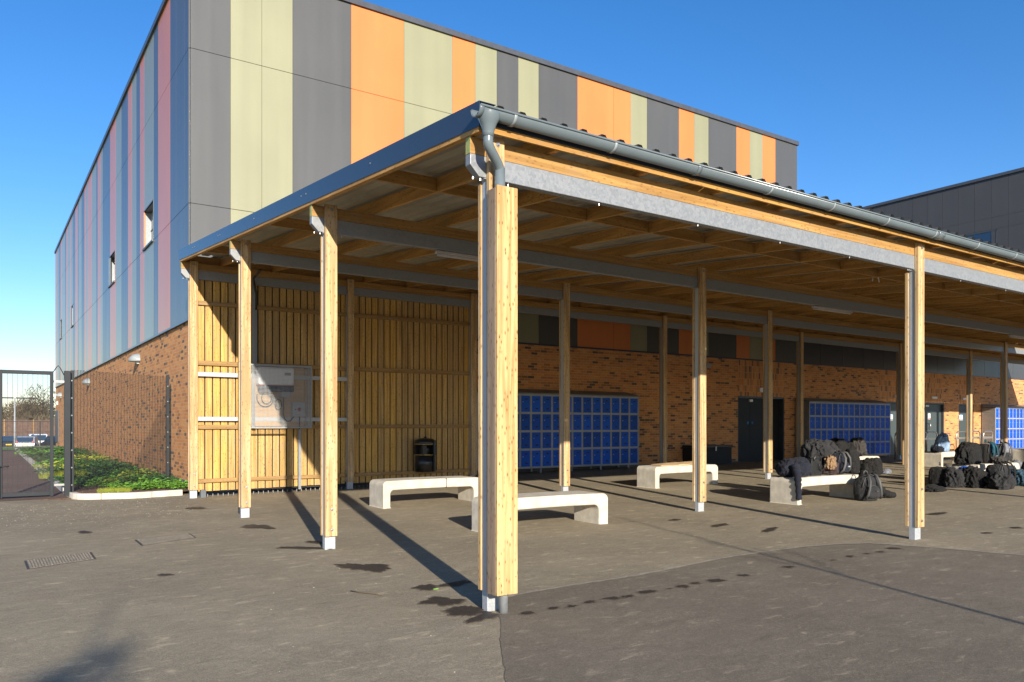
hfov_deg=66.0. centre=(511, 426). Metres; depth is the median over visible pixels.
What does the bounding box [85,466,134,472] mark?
shrub
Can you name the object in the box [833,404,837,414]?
locker door
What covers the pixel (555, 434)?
locker door
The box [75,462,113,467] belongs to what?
shrub
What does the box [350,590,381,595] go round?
twig
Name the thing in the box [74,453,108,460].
shrub
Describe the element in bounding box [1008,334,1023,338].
tube light
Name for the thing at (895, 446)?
steel hoop
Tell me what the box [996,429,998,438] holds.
locker door
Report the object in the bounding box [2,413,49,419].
hedgerow
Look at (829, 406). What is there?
locker door
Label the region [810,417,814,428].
locker door
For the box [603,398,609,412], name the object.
locker door
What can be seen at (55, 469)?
shrub
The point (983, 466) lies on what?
concrete bench
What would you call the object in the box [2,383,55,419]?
woodland
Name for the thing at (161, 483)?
leafy plant
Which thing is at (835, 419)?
locker door
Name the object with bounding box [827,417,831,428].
locker door
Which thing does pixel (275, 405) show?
cable
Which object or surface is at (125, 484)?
leafy plant
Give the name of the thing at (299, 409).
isolator switch
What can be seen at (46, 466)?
shrub
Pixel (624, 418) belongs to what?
locker door
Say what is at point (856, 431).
locker door
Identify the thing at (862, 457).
concrete bench
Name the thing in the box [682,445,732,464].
storage chest
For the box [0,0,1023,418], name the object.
sky
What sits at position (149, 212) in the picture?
window
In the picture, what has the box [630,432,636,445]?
locker door
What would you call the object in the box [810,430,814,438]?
locker door
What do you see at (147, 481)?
leafy plant
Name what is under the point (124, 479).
shrub
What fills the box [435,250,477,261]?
tube light
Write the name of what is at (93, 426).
fence
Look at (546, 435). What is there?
locker door
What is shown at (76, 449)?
shrub
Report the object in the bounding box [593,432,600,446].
locker door
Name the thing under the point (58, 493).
path
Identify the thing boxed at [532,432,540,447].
locker door
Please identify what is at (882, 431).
locker door
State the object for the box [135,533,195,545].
manhole cover
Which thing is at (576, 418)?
locker door
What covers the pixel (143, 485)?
leafy plant
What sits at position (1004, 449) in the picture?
rucksack
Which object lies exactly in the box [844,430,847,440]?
locker door
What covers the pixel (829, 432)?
locker door
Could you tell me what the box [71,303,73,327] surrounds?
window
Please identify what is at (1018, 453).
concrete bench
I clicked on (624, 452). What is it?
locker door
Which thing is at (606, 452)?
locker door
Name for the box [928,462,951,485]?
rucksack
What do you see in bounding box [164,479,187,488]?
leafy plant
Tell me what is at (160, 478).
shrub
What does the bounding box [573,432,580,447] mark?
locker door
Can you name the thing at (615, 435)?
locker door
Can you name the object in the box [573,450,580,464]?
locker door
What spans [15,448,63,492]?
kerb
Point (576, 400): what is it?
locker door
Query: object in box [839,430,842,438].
locker door
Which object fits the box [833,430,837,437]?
locker door
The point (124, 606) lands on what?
ground
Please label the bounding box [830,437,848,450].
winter jacket
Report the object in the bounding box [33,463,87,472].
shrub
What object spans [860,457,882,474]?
sports bag
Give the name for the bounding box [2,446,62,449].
grass
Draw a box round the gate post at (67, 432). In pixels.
[54,366,70,495]
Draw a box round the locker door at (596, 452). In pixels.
[593,449,600,463]
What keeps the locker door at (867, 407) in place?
in the locker bank at (868, 422)
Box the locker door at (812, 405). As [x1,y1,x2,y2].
[810,403,814,414]
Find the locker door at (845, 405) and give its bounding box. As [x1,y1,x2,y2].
[844,404,847,415]
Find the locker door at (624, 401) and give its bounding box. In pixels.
[621,398,627,412]
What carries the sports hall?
on the ground at (124, 606)
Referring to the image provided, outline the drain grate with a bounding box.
[24,552,95,569]
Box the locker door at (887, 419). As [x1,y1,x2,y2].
[886,418,889,427]
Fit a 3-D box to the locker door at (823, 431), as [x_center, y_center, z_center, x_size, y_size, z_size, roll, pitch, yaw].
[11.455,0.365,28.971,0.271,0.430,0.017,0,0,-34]
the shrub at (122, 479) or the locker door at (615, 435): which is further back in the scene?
the locker door at (615, 435)
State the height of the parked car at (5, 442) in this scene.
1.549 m
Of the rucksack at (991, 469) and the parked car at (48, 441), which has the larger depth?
the parked car at (48, 441)
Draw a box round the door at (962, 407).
[959,404,972,444]
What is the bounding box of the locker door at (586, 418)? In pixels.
[583,415,590,429]
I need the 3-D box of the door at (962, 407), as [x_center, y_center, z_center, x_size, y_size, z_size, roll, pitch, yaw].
[20.668,0.110,36.095,1.340,2.240,0.180,0,0,-34]
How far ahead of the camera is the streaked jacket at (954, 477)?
17.13 m
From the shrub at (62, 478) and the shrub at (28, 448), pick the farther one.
the shrub at (28, 448)
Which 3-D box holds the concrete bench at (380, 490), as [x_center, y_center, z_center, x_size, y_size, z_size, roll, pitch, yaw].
[-1.570,1.178,14.334,2.024,0.475,0.737,0,0,-34]
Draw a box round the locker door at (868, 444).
[866,443,869,453]
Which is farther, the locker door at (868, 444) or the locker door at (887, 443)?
the locker door at (887, 443)
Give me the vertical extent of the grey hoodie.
0.374 m
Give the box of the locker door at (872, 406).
[871,405,874,415]
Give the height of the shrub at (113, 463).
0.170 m
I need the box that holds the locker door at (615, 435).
[612,432,618,446]
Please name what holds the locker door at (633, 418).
in the locker bank at (604, 428)
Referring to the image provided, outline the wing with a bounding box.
[804,342,1023,455]
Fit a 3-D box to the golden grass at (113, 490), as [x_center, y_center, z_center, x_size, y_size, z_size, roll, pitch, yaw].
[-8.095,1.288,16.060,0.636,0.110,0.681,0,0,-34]
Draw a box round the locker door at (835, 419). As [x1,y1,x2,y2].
[833,417,837,428]
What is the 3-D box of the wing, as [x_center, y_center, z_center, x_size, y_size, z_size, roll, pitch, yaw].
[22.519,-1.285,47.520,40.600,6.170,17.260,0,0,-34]
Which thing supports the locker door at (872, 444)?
in the locker bank at (868, 422)
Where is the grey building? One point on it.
(990, 208)
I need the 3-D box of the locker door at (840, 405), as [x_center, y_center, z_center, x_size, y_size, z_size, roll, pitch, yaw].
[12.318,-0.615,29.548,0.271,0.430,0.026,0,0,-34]
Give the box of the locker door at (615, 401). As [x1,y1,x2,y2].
[612,398,618,412]
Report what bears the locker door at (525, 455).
in the locker bank at (604, 428)
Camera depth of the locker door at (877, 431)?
30.91 m
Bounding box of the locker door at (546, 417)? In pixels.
[543,414,550,429]
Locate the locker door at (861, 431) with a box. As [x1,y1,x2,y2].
[860,430,863,438]
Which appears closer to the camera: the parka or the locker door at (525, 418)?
the parka
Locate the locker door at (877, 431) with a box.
[876,430,879,440]
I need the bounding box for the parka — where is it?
[821,455,838,474]
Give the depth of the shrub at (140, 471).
20.03 m
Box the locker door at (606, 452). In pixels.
[603,449,609,463]
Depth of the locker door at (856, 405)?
30.11 m
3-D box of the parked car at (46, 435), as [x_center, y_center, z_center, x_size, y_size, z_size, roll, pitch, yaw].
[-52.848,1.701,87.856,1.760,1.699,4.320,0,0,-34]
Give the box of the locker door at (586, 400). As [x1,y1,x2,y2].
[583,397,590,412]
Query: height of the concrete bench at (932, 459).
0.472 m
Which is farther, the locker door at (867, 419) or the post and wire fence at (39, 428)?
the post and wire fence at (39, 428)
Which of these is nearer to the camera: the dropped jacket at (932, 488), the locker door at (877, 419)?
the dropped jacket at (932, 488)
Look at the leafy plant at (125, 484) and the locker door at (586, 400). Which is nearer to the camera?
the leafy plant at (125, 484)
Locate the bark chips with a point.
(94, 492)
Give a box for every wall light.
[82,378,89,384]
[128,353,139,363]
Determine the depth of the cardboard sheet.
17.72 m
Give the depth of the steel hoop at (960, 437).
32.06 m
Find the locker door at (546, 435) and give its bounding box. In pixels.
[543,432,550,447]
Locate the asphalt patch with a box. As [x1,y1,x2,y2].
[497,544,1023,681]
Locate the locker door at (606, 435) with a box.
[603,432,609,446]
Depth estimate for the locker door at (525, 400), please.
21.47 m
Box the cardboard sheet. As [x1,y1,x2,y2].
[651,461,691,465]
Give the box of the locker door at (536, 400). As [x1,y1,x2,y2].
[532,396,540,411]
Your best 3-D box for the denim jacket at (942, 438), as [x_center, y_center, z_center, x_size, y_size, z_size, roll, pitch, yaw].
[13.676,0.507,25.095,0.540,0.632,0.414,0,0,-34]
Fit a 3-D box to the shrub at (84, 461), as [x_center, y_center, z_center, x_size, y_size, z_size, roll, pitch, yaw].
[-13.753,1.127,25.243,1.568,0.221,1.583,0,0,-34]
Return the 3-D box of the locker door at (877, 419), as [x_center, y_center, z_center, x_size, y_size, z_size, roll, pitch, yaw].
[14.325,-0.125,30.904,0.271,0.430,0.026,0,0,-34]
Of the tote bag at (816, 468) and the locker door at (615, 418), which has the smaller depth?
the tote bag at (816, 468)
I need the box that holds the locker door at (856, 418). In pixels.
[855,417,858,428]
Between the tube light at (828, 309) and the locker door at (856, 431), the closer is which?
the tube light at (828, 309)
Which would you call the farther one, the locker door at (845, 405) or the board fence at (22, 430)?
the board fence at (22, 430)
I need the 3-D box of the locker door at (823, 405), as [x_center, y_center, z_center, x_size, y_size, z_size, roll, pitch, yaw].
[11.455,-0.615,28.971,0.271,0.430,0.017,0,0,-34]
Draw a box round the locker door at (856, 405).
[855,404,858,415]
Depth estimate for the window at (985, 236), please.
48.69 m
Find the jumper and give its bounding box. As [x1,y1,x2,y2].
[930,446,943,451]
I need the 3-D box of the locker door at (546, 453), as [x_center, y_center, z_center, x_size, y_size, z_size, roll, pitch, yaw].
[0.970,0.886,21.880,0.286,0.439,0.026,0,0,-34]
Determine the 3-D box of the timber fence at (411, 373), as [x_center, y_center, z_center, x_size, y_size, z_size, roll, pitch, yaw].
[-3.611,-0.690,17.247,6.260,4.420,0.165,0,0,-34]
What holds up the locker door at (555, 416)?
in the locker bank at (604, 428)
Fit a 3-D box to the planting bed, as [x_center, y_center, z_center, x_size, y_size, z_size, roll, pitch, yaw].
[-15.250,1.210,27.343,2.240,0.267,28.400,0,0,-34]
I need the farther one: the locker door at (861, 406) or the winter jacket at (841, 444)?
the locker door at (861, 406)
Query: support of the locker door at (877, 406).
in the locker bank at (868, 422)
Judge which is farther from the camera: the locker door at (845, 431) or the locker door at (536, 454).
the locker door at (845, 431)
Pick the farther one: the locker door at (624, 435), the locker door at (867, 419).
the locker door at (867, 419)
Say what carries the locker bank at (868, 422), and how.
on the ground at (124, 606)
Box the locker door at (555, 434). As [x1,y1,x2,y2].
[553,432,558,447]
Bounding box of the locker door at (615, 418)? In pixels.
[612,415,618,429]
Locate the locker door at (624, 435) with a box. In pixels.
[621,432,627,446]
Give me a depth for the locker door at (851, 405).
29.94 m
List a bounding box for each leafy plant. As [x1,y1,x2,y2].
[106,481,134,488]
[128,478,159,489]
[136,476,163,485]
[149,478,176,487]
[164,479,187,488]
[167,478,187,485]
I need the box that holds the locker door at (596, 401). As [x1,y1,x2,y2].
[593,398,600,412]
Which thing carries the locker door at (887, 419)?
in the locker bank at (868, 422)
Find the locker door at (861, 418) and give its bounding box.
[860,417,863,428]
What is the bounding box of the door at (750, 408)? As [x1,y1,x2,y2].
[738,396,783,461]
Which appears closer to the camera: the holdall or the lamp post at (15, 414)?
the holdall
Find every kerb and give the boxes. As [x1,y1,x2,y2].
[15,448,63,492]
[69,489,182,499]
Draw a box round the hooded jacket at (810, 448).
[800,438,842,459]
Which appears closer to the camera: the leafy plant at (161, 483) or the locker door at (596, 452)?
the leafy plant at (161, 483)
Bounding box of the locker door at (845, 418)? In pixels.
[844,417,847,428]
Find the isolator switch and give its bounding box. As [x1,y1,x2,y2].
[291,402,304,416]
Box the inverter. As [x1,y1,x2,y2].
[256,367,293,396]
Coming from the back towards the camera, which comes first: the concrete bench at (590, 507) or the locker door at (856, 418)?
the locker door at (856, 418)
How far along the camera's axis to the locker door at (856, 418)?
30.12 m
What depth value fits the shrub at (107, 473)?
20.03 m
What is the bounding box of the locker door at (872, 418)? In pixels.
[871,417,874,428]
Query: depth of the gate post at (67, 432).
15.96 m
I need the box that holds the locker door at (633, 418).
[630,415,636,429]
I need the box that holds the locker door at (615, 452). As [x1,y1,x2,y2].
[612,449,618,463]
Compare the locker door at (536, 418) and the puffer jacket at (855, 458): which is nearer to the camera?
the puffer jacket at (855, 458)
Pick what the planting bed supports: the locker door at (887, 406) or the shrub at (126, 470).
the shrub at (126, 470)
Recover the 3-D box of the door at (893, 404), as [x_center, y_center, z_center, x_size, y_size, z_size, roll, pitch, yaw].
[15.941,0.110,32.901,1.450,2.240,0.180,0,0,-34]
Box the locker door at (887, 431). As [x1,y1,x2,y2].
[886,430,889,440]
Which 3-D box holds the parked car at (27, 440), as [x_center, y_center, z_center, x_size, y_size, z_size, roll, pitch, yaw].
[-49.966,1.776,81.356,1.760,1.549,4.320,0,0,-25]
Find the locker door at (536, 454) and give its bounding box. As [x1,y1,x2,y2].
[532,450,540,466]
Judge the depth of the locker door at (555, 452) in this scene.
22.05 m
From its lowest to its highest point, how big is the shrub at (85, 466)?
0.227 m
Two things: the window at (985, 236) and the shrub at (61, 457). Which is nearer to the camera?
the shrub at (61, 457)
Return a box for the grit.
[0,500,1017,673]
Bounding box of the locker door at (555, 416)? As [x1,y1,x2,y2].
[553,414,558,429]
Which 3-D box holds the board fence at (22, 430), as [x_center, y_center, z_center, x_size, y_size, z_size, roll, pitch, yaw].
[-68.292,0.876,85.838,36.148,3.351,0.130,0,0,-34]
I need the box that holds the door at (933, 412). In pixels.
[924,403,943,451]
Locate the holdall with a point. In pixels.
(968, 452)
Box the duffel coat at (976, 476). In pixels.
[962,465,987,487]
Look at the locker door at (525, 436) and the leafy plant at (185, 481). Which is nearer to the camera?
the leafy plant at (185, 481)
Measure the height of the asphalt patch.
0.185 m
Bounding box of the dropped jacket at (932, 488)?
[924,484,946,491]
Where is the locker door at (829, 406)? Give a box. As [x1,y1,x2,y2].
[827,404,831,414]
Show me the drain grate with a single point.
(53, 561)
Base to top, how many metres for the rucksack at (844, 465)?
0.500 m
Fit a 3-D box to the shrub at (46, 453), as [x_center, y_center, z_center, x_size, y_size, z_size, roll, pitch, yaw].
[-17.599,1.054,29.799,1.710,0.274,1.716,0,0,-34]
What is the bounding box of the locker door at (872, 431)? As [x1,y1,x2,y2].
[871,430,874,440]
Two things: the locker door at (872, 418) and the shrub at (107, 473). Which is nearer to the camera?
the shrub at (107, 473)
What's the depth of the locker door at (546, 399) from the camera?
21.88 m
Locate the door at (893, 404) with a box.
[887,402,895,455]
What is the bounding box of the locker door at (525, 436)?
[521,432,529,448]
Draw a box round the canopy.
[179,100,1023,613]
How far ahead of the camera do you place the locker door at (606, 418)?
23.09 m
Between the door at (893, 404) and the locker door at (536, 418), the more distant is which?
the door at (893, 404)
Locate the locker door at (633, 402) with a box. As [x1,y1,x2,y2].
[630,398,636,412]
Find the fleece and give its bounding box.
[1011,469,1023,485]
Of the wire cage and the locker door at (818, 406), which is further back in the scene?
the locker door at (818, 406)
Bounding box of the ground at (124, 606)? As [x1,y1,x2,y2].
[0,446,1023,681]
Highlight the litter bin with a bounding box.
[414,436,435,471]
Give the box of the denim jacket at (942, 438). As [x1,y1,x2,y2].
[934,432,949,451]
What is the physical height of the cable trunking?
4.292 m
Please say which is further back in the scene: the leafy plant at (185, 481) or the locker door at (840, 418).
the locker door at (840, 418)
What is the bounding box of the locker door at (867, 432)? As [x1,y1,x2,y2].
[865,430,869,440]
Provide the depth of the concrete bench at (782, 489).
14.26 m
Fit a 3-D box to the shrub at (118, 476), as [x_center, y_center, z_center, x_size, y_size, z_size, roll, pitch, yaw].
[-9.513,1.208,19.018,1.332,0.189,1.374,0,0,-34]
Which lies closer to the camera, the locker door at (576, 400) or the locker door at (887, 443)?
the locker door at (576, 400)
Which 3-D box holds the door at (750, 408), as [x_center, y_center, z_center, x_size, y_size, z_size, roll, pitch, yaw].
[8.787,0.118,28.084,2.540,2.335,0.210,0,0,-34]
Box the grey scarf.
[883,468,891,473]
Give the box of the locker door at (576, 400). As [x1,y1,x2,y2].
[573,397,580,412]
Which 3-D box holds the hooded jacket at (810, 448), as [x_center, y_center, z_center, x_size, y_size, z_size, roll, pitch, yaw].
[5.896,0.523,15.059,0.773,0.589,0.588,0,0,-34]
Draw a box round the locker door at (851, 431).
[850,430,853,440]
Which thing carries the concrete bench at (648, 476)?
on the ground at (124, 606)
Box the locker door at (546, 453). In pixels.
[543,450,550,465]
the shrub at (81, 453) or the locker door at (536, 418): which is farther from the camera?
the shrub at (81, 453)
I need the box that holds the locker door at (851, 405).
[850,404,853,415]
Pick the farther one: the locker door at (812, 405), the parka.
the locker door at (812, 405)
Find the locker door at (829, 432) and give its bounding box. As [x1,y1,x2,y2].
[827,430,831,439]
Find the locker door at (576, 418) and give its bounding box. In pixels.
[573,415,580,429]
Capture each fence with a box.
[2,419,54,435]
[2,421,49,445]
[71,370,168,491]
[197,280,469,497]
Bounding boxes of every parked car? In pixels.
[2,436,13,446]
[16,436,38,445]
[28,434,47,441]
[41,436,55,445]
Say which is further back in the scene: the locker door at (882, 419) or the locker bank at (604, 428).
the locker door at (882, 419)
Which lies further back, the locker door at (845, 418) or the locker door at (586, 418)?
the locker door at (845, 418)
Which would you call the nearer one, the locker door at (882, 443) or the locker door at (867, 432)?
the locker door at (867, 432)
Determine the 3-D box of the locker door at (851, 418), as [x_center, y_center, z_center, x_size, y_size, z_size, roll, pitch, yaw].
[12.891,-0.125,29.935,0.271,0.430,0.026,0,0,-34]
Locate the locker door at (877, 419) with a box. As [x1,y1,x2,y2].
[876,418,879,428]
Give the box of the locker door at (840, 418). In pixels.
[839,417,842,428]
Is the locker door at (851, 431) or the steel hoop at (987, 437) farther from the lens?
the steel hoop at (987, 437)
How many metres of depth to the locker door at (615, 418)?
23.29 m
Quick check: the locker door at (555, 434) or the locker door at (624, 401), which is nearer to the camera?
the locker door at (555, 434)
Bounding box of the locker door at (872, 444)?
[871,443,874,453]
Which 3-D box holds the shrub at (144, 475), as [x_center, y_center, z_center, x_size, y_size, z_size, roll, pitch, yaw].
[-8.022,1.174,17.847,1.346,0.275,1.329,0,0,-34]
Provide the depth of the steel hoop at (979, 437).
32.96 m
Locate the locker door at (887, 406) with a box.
[886,405,889,415]
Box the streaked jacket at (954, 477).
[943,467,965,487]
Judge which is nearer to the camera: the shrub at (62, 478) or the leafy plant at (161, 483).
the leafy plant at (161, 483)
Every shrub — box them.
[15,446,59,450]
[15,448,59,454]
[20,451,63,457]
[32,461,88,468]
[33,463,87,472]
[35,456,84,463]
[37,455,79,460]
[38,466,99,474]
[48,469,104,481]
[54,446,89,452]
[54,472,110,478]
[56,458,106,464]
[58,477,107,484]
[59,475,127,486]
[61,450,97,456]
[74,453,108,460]
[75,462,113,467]
[78,464,116,470]
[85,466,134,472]
[89,472,142,480]
[94,456,119,463]
[95,461,128,466]
[96,461,137,469]
[97,469,149,475]
[102,474,152,482]
[104,466,149,473]
[108,474,168,484]
[120,465,159,475]
[124,472,178,483]
[132,474,177,481]
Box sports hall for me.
[54,0,798,481]
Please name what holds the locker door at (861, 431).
in the locker bank at (868, 422)
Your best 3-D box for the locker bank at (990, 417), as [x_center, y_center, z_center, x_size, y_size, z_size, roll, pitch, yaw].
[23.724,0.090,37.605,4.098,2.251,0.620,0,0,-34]
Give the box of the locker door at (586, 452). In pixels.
[583,449,590,464]
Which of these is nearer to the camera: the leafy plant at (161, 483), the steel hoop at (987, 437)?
the leafy plant at (161, 483)
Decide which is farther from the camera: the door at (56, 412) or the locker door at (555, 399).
the door at (56, 412)
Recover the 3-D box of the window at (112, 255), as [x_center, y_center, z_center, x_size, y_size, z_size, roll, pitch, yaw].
[-13.686,-5.390,27.181,0.250,1.080,1.480,0,0,-34]
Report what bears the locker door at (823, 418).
in the locker bank at (868, 422)
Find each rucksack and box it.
[832,450,851,473]
[853,470,882,500]
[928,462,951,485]
[979,439,998,462]
[986,459,1015,485]
[994,439,1012,460]
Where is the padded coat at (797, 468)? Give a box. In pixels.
[774,457,811,499]
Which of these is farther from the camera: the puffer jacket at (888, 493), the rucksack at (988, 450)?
the rucksack at (988, 450)
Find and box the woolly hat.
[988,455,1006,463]
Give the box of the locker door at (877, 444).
[876,442,879,453]
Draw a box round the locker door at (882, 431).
[881,430,884,440]
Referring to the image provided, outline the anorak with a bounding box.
[984,470,1016,489]
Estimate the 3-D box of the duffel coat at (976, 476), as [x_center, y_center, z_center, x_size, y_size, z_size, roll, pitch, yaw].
[10.085,1.093,17.220,0.610,0.504,0.475,0,0,-34]
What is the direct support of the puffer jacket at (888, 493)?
on the ground at (124, 606)
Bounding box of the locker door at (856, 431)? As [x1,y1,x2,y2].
[855,430,858,437]
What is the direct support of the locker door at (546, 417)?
in the locker bank at (604, 428)
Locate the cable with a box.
[256,392,299,428]
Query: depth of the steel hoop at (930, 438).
30.80 m
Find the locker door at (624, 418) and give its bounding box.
[621,415,627,429]
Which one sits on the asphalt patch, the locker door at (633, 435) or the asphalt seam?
the asphalt seam
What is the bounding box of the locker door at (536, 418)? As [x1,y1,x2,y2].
[532,414,540,429]
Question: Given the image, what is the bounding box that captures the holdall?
[954,441,982,463]
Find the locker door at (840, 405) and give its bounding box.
[839,404,842,415]
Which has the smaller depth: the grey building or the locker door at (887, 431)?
the locker door at (887, 431)
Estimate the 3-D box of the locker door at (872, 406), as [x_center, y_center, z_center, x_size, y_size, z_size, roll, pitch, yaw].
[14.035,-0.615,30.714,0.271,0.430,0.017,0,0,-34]
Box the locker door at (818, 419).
[816,417,820,428]
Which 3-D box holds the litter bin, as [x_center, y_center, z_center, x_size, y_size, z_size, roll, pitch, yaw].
[-1.976,0.630,17.988,0.504,0.800,0.512,0,0,-34]
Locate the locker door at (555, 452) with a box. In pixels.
[553,450,558,465]
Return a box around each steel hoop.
[894,433,895,458]
[926,431,937,451]
[956,431,965,447]
[972,431,980,443]
[983,431,992,443]
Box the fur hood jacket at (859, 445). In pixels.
[847,437,867,455]
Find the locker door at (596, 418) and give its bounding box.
[593,415,600,429]
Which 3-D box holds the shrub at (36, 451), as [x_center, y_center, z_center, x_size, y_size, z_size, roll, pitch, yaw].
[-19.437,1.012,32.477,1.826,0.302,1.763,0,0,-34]
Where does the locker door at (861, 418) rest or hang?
in the locker bank at (868, 422)
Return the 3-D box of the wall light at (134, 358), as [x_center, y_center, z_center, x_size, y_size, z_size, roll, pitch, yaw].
[-10.886,-1.950,22.689,0.280,0.300,0.520,0,0,-34]
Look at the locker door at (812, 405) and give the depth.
28.58 m
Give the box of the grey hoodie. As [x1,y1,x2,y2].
[1011,459,1021,468]
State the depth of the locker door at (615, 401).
23.29 m
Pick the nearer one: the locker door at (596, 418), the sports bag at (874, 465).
the sports bag at (874, 465)
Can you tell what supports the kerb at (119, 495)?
on the ground at (124, 606)
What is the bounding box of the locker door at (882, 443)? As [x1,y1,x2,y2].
[881,442,884,452]
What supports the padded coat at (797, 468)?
on the concrete bench at (782, 489)
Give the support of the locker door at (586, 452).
in the locker bank at (604, 428)
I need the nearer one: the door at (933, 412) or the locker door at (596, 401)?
the locker door at (596, 401)
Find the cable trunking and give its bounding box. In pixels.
[253,269,300,488]
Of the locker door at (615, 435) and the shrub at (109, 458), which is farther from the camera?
the shrub at (109, 458)
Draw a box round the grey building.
[862,167,1023,251]
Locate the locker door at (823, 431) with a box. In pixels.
[822,430,825,439]
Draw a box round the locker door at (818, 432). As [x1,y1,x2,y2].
[816,430,820,438]
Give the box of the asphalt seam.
[508,543,1021,596]
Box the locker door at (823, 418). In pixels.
[822,417,825,428]
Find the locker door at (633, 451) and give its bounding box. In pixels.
[630,448,636,462]
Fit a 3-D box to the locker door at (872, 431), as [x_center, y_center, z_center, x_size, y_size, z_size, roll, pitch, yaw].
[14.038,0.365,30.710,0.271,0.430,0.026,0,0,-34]
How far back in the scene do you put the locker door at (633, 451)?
23.69 m
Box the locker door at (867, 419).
[865,417,869,428]
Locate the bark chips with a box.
[45,487,184,499]
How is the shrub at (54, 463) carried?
on the planting bed
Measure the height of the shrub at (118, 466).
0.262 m
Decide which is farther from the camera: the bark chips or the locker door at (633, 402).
the locker door at (633, 402)
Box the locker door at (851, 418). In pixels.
[850,417,853,428]
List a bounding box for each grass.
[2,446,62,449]
[39,470,86,478]
[97,486,131,492]
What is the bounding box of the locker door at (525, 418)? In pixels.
[521,414,529,429]
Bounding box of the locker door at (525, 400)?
[521,396,529,411]
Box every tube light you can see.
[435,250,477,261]
[812,305,852,313]
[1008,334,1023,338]
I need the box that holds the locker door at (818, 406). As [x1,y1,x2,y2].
[816,403,820,414]
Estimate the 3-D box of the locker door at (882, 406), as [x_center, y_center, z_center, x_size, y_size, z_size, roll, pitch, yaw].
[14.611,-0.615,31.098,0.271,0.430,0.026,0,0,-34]
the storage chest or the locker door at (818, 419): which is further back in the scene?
the locker door at (818, 419)
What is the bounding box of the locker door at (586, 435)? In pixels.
[583,432,590,446]
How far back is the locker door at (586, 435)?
22.68 m
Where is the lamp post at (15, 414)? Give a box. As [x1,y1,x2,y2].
[2,397,36,445]
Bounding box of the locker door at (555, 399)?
[553,396,558,411]
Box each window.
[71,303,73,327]
[108,250,114,287]
[142,200,152,250]
[966,229,996,242]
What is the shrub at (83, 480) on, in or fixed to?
on the planting bed
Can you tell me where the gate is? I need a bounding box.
[0,369,63,498]
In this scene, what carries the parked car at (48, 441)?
on the ground at (124, 606)
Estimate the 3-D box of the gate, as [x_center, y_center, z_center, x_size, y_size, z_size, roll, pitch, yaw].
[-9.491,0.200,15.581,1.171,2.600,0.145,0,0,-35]
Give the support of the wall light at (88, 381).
attached to the sports hall
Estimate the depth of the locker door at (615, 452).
23.29 m
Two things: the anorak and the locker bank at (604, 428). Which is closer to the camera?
the anorak
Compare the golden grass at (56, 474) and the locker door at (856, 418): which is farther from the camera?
the locker door at (856, 418)
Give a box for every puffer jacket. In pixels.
[845,448,859,473]
[858,469,895,497]
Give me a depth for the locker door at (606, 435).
23.09 m
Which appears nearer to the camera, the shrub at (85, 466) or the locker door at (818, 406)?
the shrub at (85, 466)
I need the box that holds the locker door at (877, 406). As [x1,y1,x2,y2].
[876,405,879,415]
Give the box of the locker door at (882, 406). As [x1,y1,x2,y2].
[881,405,884,415]
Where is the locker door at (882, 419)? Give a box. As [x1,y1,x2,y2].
[881,418,884,427]
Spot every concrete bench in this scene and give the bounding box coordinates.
[369,476,477,508]
[471,491,607,531]
[636,464,717,488]
[770,474,858,504]
[860,456,878,459]
[924,451,954,466]
[952,462,1019,470]
[1008,448,1023,461]
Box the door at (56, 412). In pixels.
[55,410,58,442]
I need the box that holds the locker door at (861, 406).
[860,405,863,415]
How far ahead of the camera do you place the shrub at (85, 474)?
19.31 m
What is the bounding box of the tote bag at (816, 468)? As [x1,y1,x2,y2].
[807,453,825,475]
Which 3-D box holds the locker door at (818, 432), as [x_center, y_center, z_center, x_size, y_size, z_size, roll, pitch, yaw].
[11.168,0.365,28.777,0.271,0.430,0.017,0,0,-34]
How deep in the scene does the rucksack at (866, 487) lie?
14.37 m
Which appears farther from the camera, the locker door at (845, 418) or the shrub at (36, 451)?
the shrub at (36, 451)
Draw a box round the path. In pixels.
[0,450,67,500]
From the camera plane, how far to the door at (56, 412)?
45.68 m
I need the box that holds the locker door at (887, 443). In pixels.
[886,442,889,452]
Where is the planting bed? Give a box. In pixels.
[20,448,188,492]
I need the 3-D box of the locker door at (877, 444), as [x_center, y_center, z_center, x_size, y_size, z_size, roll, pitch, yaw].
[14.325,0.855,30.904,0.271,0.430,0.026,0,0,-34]
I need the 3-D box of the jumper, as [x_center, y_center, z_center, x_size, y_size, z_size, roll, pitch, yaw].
[13.401,0.715,24.864,0.391,0.203,0.388,0,0,-34]
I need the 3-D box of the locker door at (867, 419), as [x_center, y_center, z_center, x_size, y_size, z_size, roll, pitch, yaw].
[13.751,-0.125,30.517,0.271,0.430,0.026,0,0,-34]
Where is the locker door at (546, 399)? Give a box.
[543,396,550,411]
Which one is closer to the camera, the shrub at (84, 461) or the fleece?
the fleece
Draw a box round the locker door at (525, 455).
[521,451,529,466]
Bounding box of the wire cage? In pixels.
[251,281,311,427]
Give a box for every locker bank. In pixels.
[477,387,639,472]
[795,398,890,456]
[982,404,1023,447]
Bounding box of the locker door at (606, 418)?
[603,415,609,429]
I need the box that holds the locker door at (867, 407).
[865,405,869,415]
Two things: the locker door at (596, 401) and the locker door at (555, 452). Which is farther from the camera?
the locker door at (596, 401)
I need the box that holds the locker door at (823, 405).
[822,404,825,414]
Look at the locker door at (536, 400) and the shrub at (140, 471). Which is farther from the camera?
the locker door at (536, 400)
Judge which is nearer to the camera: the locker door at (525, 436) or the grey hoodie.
the grey hoodie
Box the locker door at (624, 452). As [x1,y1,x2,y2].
[621,449,627,462]
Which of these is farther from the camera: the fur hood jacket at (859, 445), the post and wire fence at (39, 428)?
the post and wire fence at (39, 428)

